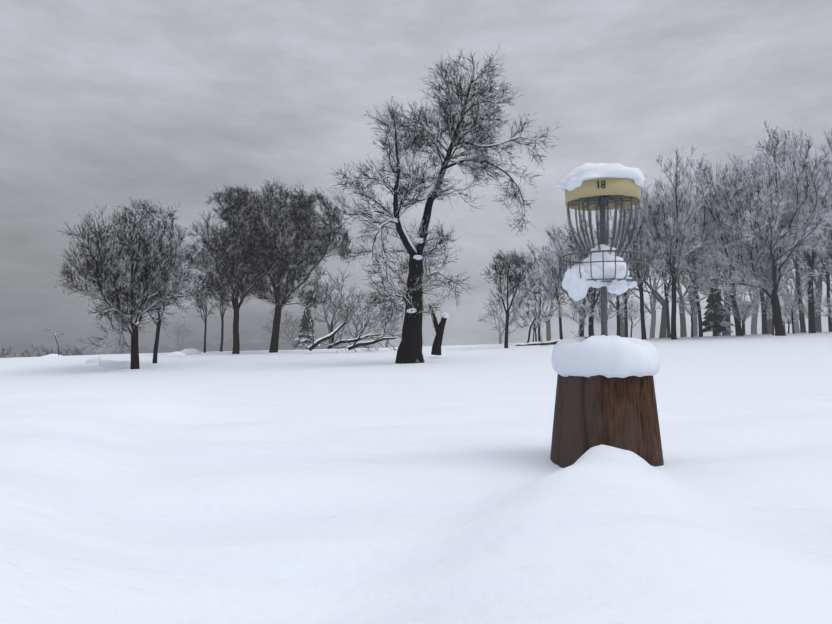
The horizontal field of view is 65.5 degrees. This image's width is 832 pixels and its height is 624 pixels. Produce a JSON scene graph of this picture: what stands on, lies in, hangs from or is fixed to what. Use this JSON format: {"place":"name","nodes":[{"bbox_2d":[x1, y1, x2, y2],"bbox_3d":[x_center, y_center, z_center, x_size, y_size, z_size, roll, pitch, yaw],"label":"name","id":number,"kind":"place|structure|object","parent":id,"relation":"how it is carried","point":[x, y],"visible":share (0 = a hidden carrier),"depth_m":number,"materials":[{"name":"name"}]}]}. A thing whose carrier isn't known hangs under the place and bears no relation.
{"place":"outdoors","nodes":[
{"label":"outdoors","id":0,"kind":"place"},
{"bbox_2d":[0,332,831,623],"bbox_3d":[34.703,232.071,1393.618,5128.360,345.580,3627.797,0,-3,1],"label":"snow ground","id":1,"kind":"structure","parent":0,"point":[338,486],"depth_m":3.75,"materials":[{"name":"white snow"}]},
{"bbox_2d":[0,346,14,357],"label":"bush","id":2,"kind":"object","parent":1,"relation":"on","point":[3,350],"visible":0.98,"depth_m":153.66,"materials":[{"name":"grey plant"}]},
{"bbox_2d":[13,345,42,356],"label":"bush","id":3,"kind":"object","parent":1,"relation":"on","point":[29,355],"visible":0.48,"depth_m":173.05,"materials":[{"name":"grey plant"}]},
{"bbox_2d":[39,346,59,354],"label":"bush","id":4,"kind":"object","parent":1,"relation":"on","point":[47,351],"visible":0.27,"depth_m":162.32,"materials":[{"name":"grey plant"}]},
{"bbox_2d":[45,328,65,355],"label":"sapling","id":5,"kind":"object","parent":1,"relation":"on","point":[55,338],"visible":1,"depth_m":52.56,"materials":[{"name":"grey plant"}]},
{"bbox_2d":[59,346,79,355],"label":"bush","id":6,"kind":"object","parent":1,"relation":"on","point":[60,353],"visible":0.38,"depth_m":141.74,"materials":[{"name":"grey plant"}]},
{"bbox_2d":[90,335,118,354],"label":"bush","id":7,"kind":"object","parent":1,"relation":"on","point":[108,345],"visible":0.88,"depth_m":110.79,"materials":[{"name":"grey plant"}]},
{"bbox_2d":[112,346,126,353],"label":"bush","id":8,"kind":"object","parent":1,"relation":"on","point":[118,351],"visible":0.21,"depth_m":190.41,"materials":[{"name":"grey plant"}]},
{"bbox_2d":[41,348,201,368],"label":"snow lumps","id":9,"kind":"object","parent":1,"relation":"on","point":[109,363],"visible":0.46,"depth_m":35.96,"materials":[{"name":"white snow"}]},
{"bbox_2d":[54,195,206,368],"bbox_3d":[-13.401,-1.263,30.625,6.560,9.099,7.456,1,-3,-24],"label":"tree","id":10,"kind":"object","parent":1,"relation":"on","point":[140,246],"visible":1,"depth_m":29.57,"materials":[{"name":"black plant"}]},
{"bbox_2d":[124,244,204,362],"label":"tree","id":11,"kind":"object","parent":1,"relation":"on","point":[155,351],"visible":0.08,"depth_m":34.40,"materials":[{"name":"grey plant"}]},
{"bbox_2d":[160,320,200,350],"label":"bush","id":12,"kind":"object","parent":1,"relation":"on","point":[176,331],"visible":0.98,"depth_m":100.90,"materials":[{"name":"grey plant"}]},
{"bbox_2d":[0,339,372,357],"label":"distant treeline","id":13,"kind":"object","parent":1,"relation":"on","point":[18,349],"visible":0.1,"depth_m":267.80,"materials":[{"name":"grey plant"}]},
{"bbox_2d":[188,271,216,352],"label":"tree","id":14,"kind":"object","parent":1,"relation":"on","point":[199,301],"visible":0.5,"depth_m":46.18,"materials":[{"name":"grey plant"}]},
{"bbox_2d":[202,267,236,351],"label":"tree","id":15,"kind":"object","parent":1,"relation":"on","point":[222,325],"visible":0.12,"depth_m":48.38,"materials":[{"name":"grey plant"}]},
{"bbox_2d":[185,184,284,353],"bbox_3d":[-11.731,-2.716,42.814,7.064,11.571,6.645,0,-3,1],"label":"tree","id":16,"kind":"object","parent":1,"relation":"on","point":[230,253],"visible":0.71,"depth_m":41.81,"materials":[{"name":"black plant"}]},
{"bbox_2d":[260,306,301,349],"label":"bush","id":17,"kind":"object","parent":1,"relation":"on","point":[289,331],"visible":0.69,"depth_m":95.02,"materials":[{"name":"grey plant"}]},
{"bbox_2d":[216,177,355,352],"bbox_3d":[-8.847,-3.079,43.638,8.911,12.393,8.662,2,-4,-38],"label":"tree","id":18,"kind":"object","parent":1,"relation":"on","point":[302,250],"visible":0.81,"depth_m":42.83,"materials":[{"name":"black plant"}]},
{"bbox_2d":[293,304,319,348],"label":"conifer","id":19,"kind":"object","parent":1,"relation":"on","point":[303,339],"visible":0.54,"depth_m":55.78,"materials":[{"name":"green plant"}]},
{"bbox_2d":[299,265,367,348],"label":"tree","id":20,"kind":"object","parent":1,"relation":"on","point":[338,299],"visible":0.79,"depth_m":75.06,"materials":[{"name":"grey plant"}]},
{"bbox_2d":[330,289,386,347],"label":"tree","id":21,"kind":"object","parent":1,"relation":"on","point":[353,314],"visible":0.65,"depth_m":84.89,"materials":[{"name":"grey plant"}]},
{"bbox_2d":[362,303,404,346],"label":"bush","id":22,"kind":"object","parent":1,"relation":"on","point":[390,330],"visible":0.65,"depth_m":95.20,"materials":[{"name":"grey plant"}]},
{"bbox_2d":[429,305,446,354],"bbox_3d":[0.958,0.841,31.956,1.057,2.579,0.671,1,-3,-25],"label":"snag","id":23,"kind":"object","parent":1,"relation":"on","point":[437,342],"visible":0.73,"depth_m":31.80,"materials":[{"name":"black plant"}]},
{"bbox_2d":[298,295,583,351],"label":"fallen branches","id":24,"kind":"object","parent":1,"relation":"on","point":[314,344],"visible":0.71,"depth_m":40.93,"materials":[{"name":"brown plant"}]},
{"bbox_2d":[325,46,558,363],"bbox_3d":[1.279,-4.627,28.173,9.942,14.782,7.225,0,-3,1],"label":"tree","id":25,"kind":"object","parent":1,"relation":"on","point":[409,350],"visible":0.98,"depth_m":27.68,"materials":[{"name":"black plant"}]},
{"bbox_2d":[392,189,448,317],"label":"snow patches","id":26,"kind":"object","parent":25,"relation":"on","point":[420,257],"visible":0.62,"depth_m":27.80,"materials":[{"name":"white snow"}]},
{"bbox_2d":[476,294,529,343],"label":"tree","id":27,"kind":"object","parent":1,"relation":"on","point":[503,323],"visible":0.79,"depth_m":99.49,"materials":[{"name":"grey plant"}]},
{"bbox_2d":[482,249,540,347],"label":"tree","id":28,"kind":"object","parent":1,"relation":"on","point":[505,259],"visible":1,"depth_m":39.60,"materials":[{"name":"grey plant"}]},
{"bbox_2d":[509,240,561,341],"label":"tree","id":29,"kind":"object","parent":1,"relation":"on","point":[539,305],"visible":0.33,"depth_m":49.73,"materials":[{"name":"grey plant"}]},
{"bbox_2d":[519,301,551,341],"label":"tree","id":30,"kind":"object","parent":1,"relation":"on","point":[548,318],"visible":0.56,"depth_m":53.23,"materials":[{"name":"grey plant"}]},
{"bbox_2d":[510,296,565,341],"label":"tree","id":31,"kind":"object","parent":1,"relation":"on","point":[534,327],"visible":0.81,"depth_m":46.54,"materials":[{"name":"grey plant"}]},
{"bbox_2d":[510,263,571,341],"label":"tree","id":32,"kind":"object","parent":1,"relation":"on","point":[548,331],"visible":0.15,"depth_m":84.23,"materials":[{"name":"grey plant"}]},
{"bbox_2d":[516,220,589,338],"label":"tree","id":33,"kind":"object","parent":1,"relation":"on","point":[557,282],"visible":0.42,"depth_m":47.90,"materials":[{"name":"grey plant"}]},
{"bbox_2d":[536,246,598,336],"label":"tree","id":34,"kind":"object","parent":1,"relation":"on","point":[580,312],"visible":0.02,"depth_m":78.77,"materials":[{"name":"grey plant"}]},
{"bbox_2d":[557,226,597,336],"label":"tree","id":35,"kind":"object","parent":1,"relation":"on","point":[584,300],"depth_m":54.63,"materials":[{"name":"grey plant"}]},
{"bbox_2d":[543,289,612,336],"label":"tree","id":36,"kind":"object","parent":1,"relation":"on","point":[587,306],"visible":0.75,"depth_m":44.58,"materials":[{"name":"grey plant"}]},
{"bbox_2d":[542,210,634,336],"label":"tree","id":37,"kind":"object","parent":1,"relation":"on","point":[571,245],"visible":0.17,"depth_m":44.23,"materials":[{"name":"grey plant"}]},
{"bbox_2d":[535,216,645,315],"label":"tree","id":38,"kind":"object","parent":1,"relation":"on","point":[593,288],"visible":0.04,"depth_m":62.54,"materials":[{"name":"grey plant"}]},
{"bbox_2d":[547,254,648,336],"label":"tree","id":39,"kind":"object","parent":1,"relation":"on","point":[622,329],"visible":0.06,"depth_m":77.29,"materials":[{"name":"grey plant"}]},
{"bbox_2d":[565,287,630,320],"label":"tree","id":40,"kind":"object","parent":1,"relation":"on","point":[596,304],"visible":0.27,"depth_m":46.69,"materials":[{"name":"grey plant"}]},
{"bbox_2d":[580,293,632,322],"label":"tree","id":41,"kind":"object","parent":1,"relation":"on","point":[608,310],"visible":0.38,"depth_m":56.30,"materials":[{"name":"grey plant"}]},
{"bbox_2d":[550,374,663,467],"bbox_3d":[1.437,0.946,4.917,0.858,1.000,0.874,0,-3,1],"label":"stump","id":42,"kind":"object","parent":1,"relation":"on","point":[597,410],"visible":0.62,"depth_m":4.62,"materials":[{"name":"brown wood"}]},
{"bbox_2d":[558,178,649,335],"bbox_3d":[1.442,-0.238,4.976,0.674,1.470,0.673,0,-3,1],"label":"disc golf basket","id":43,"kind":"object","parent":42,"relation":"on","point":[601,196],"visible":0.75,"depth_m":4.90,"materials":[{"name":"metal"}]},
{"bbox_2d":[557,163,644,300],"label":"snow","id":44,"kind":"structure","parent":43,"relation":"attached to","point":[575,285],"depth_m":4.80,"materials":[{"name":"white snow"}]},
{"bbox_2d":[551,335,660,377],"bbox_3d":[1.444,0.336,4.940,0.798,0.319,0.818,0,-3,1],"label":"snow cap","id":45,"kind":"object","parent":42,"relation":"on","point":[609,356],"visible":1,"depth_m":4.61,"materials":[{"name":"white snow"}]},
{"bbox_2d":[584,218,639,335],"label":"tree","id":46,"kind":"object","parent":1,"relation":"on","point":[618,318],"visible":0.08,"depth_m":48.70,"materials":[{"name":"grey plant"}]},
{"bbox_2d":[606,209,640,336],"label":"tree","id":47,"kind":"object","parent":1,"relation":"on","point":[626,317],"visible":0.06,"depth_m":52.69,"materials":[{"name":"grey plant"}]},
{"bbox_2d":[606,186,663,339],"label":"tree","id":48,"kind":"object","parent":1,"relation":"on","point":[641,236],"visible":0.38,"depth_m":46.15,"materials":[{"name":"grey plant"}]},
{"bbox_2d":[619,295,650,337],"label":"tree","id":49,"kind":"object","parent":1,"relation":"on","point":[630,307],"visible":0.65,"depth_m":56.88,"materials":[{"name":"grey plant"}]},
{"bbox_2d":[627,250,676,338],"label":"tree","id":50,"kind":"object","parent":1,"relation":"on","point":[652,312],"visible":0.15,"depth_m":84.05,"materials":[{"name":"grey plant"}]},
{"bbox_2d":[612,226,709,337],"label":"tree","id":51,"kind":"object","parent":1,"relation":"on","point":[663,324],"visible":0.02,"depth_m":63.78,"materials":[{"name":"grey plant"}]},
{"bbox_2d":[639,190,687,337],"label":"tree","id":52,"kind":"object","parent":1,"relation":"on","point":[666,286],"visible":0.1,"depth_m":53.49,"materials":[{"name":"grey plant"}]},
{"bbox_2d":[637,144,715,339],"bbox_3d":[17.498,-4.307,44.009,4.940,13.243,5.747,0,-3,1],"label":"tree","id":53,"kind":"object","parent":1,"relation":"on","point":[672,209],"visible":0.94,"depth_m":43.67,"materials":[{"name":"grey plant"}]},
{"bbox_2d":[639,218,718,336],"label":"tree","id":54,"kind":"object","parent":1,"relation":"on","point":[683,332],"visible":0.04,"depth_m":69.13,"materials":[{"name":"grey plant"}]},
{"bbox_2d":[662,277,708,336],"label":"tree","id":55,"kind":"object","parent":1,"relation":"on","point":[684,306],"visible":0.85,"depth_m":47.06,"materials":[{"name":"grey plant"}]},
{"bbox_2d":[658,255,722,336],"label":"tree","id":56,"kind":"object","parent":1,"relation":"on","point":[695,327],"visible":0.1,"depth_m":78.72,"materials":[{"name":"grey plant"}]},
{"bbox_2d":[664,172,728,336],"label":"tree","id":57,"kind":"object","parent":1,"relation":"on","point":[706,223],"visible":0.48,"depth_m":47.45,"materials":[{"name":"grey plant"}]},
{"bbox_2d":[682,248,740,335],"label":"tree","id":58,"kind":"object","parent":1,"relation":"on","point":[718,334],"visible":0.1,"depth_m":70.94,"materials":[{"name":"grey plant"}]},
{"bbox_2d":[688,162,740,335],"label":"tree","id":59,"kind":"object","parent":1,"relation":"on","point":[714,238],"visible":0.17,"depth_m":49.83,"materials":[{"name":"grey plant"}]},
{"bbox_2d":[698,275,733,335],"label":"conifer","id":60,"kind":"object","parent":1,"relation":"on","point":[719,322],"visible":0.85,"depth_m":49.05,"materials":[{"name":"green plant"}]},
{"bbox_2d":[674,149,776,335],"bbox_3d":[22.055,-4.751,45.495,5.654,13.912,5.932,2,-3,-27],"label":"tree","id":61,"kind":"object","parent":1,"relation":"on","point":[728,184],"visible":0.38,"depth_m":45.25,"materials":[{"name":"grey plant"}]},
{"bbox_2d":[686,191,771,335],"bbox_3d":[28.731,-4.572,60.129,11.408,14.785,11.844,0,-3,1],"label":"tree","id":62,"kind":"object","parent":1,"relation":"on","point":[729,327],"visible":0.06,"depth_m":59.28,"materials":[{"name":"grey plant"}]},
{"bbox_2d":[713,295,768,335],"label":"tree","id":63,"kind":"object","parent":1,"relation":"on","point":[746,307],"visible":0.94,"depth_m":44.92,"materials":[{"name":"grey plant"}]},
{"bbox_2d":[726,152,772,333],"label":"tree","id":64,"kind":"object","parent":1,"relation":"on","point":[764,318],"depth_m":51.18,"materials":[{"name":"grey plant"}]},
{"bbox_2d":[721,283,783,334],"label":"tree","id":65,"kind":"object","parent":1,"relation":"on","point":[744,286],"visible":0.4,"depth_m":53.82,"materials":[{"name":"grey plant"}]},
{"bbox_2d":[682,119,831,335],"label":"tree","id":66,"kind":"object","parent":1,"relation":"on","point":[775,237],"visible":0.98,"depth_m":41.85,"materials":[{"name":"grey plant"}]},
{"bbox_2d":[745,261,785,334],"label":"tree","id":67,"kind":"object","parent":1,"relation":"on","point":[770,301],"visible":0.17,"depth_m":44.18,"materials":[{"name":"grey plant"}]},
{"bbox_2d":[735,257,800,334],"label":"tree","id":68,"kind":"object","parent":1,"relation":"on","point":[753,325],"visible":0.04,"depth_m":78.47,"materials":[{"name":"grey plant"}]},
{"bbox_2d":[720,209,826,333],"bbox_3d":[35.513,-5.358,66.631,12.956,17.006,12.535,0,-3,1],"label":"tree","id":69,"kind":"object","parent":1,"relation":"on","point":[769,322],"depth_m":64.60,"materials":[{"name":"grey plant"}]},
{"bbox_2d":[767,302,798,332],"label":"tree","id":70,"kind":"object","parent":1,"relation":"on","point":[783,319],"visible":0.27,"depth_m":56.07,"materials":[{"name":"grey plant"}]},
{"bbox_2d":[761,299,807,332],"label":"tree","id":71,"kind":"object","parent":1,"relation":"on","point":[789,321],"visible":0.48,"depth_m":54.95,"materials":[{"name":"grey plant"}]},
{"bbox_2d":[765,269,814,333],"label":"tree","id":72,"kind":"object","parent":1,"relation":"on","point":[785,298],"visible":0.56,"depth_m":45.56,"materials":[{"name":"grey plant"}]},
{"bbox_2d":[777,147,811,332],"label":"tree","id":73,"kind":"object","parent":1,"relation":"on","point":[801,315],"depth_m":53.46,"materials":[{"name":"black plant"}]},
{"bbox_2d":[763,125,831,332],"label":"tree","id":74,"kind":"object","parent":1,"relation":"on","point":[805,255],"visible":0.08,"depth_m":45.55,"materials":[{"name":"grey plant"}]},
{"bbox_2d":[777,245,830,332],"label":"tree","id":75,"kind":"object","parent":1,"relation":"on","point":[796,327],"visible":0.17,"depth_m":83.24,"materials":[{"name":"grey plant"}]},
{"bbox_2d":[782,288,831,316],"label":"tree","id":76,"kind":"object","parent":1,"relation":"on","point":[805,307],"visible":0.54,"depth_m":50.19,"materials":[{"name":"grey plant"}]},
{"bbox_2d":[788,245,831,331],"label":"tree","id":77,"kind":"object","parent":1,"relation":"on","point":[818,281],"visible":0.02,"depth_m":61.28,"materials":[{"name":"grey plant"}]},
{"bbox_2d":[789,129,831,278],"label":"tree","id":78,"kind":"object","parent":1,"relation":"on","point":[829,245],"visible":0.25,"depth_m":44.18,"materials":[{"name":"grey plant"}]},
{"bbox_2d":[792,252,829,274],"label":"tree","id":79,"kind":"object","parent":1,"relation":"on","point":[818,267],"visible":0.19,"depth_m":66.23,"materials":[{"name":"grey plant"}]},
{"bbox_2d":[808,179,831,331],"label":"tree","id":80,"kind":"object","parent":1,"relation":"on","point":[828,298],"visible":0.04,"depth_m":48.60,"materials":[{"name":"black plant"}]},
{"bbox_2d":[815,292,831,317],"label":"tree","id":81,"kind":"object","parent":1,"relation":"on","point":[825,305],"visible":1,"depth_m":47.75,"materials":[{"name":"grey plant"}]},
{"bbox_2d":[815,259,831,292],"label":"tree","id":82,"kind":"object","parent":1,"relation":"on","point":[825,276],"visible":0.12,"depth_m":77.41,"materials":[{"name":"grey plant"}]},
{"bbox_2d":[0,0,831,352],"label":"sky","id":83,"kind":"structure","parent":0,"point":[103,102],"materials":[{"name":"grey"}]}
]}

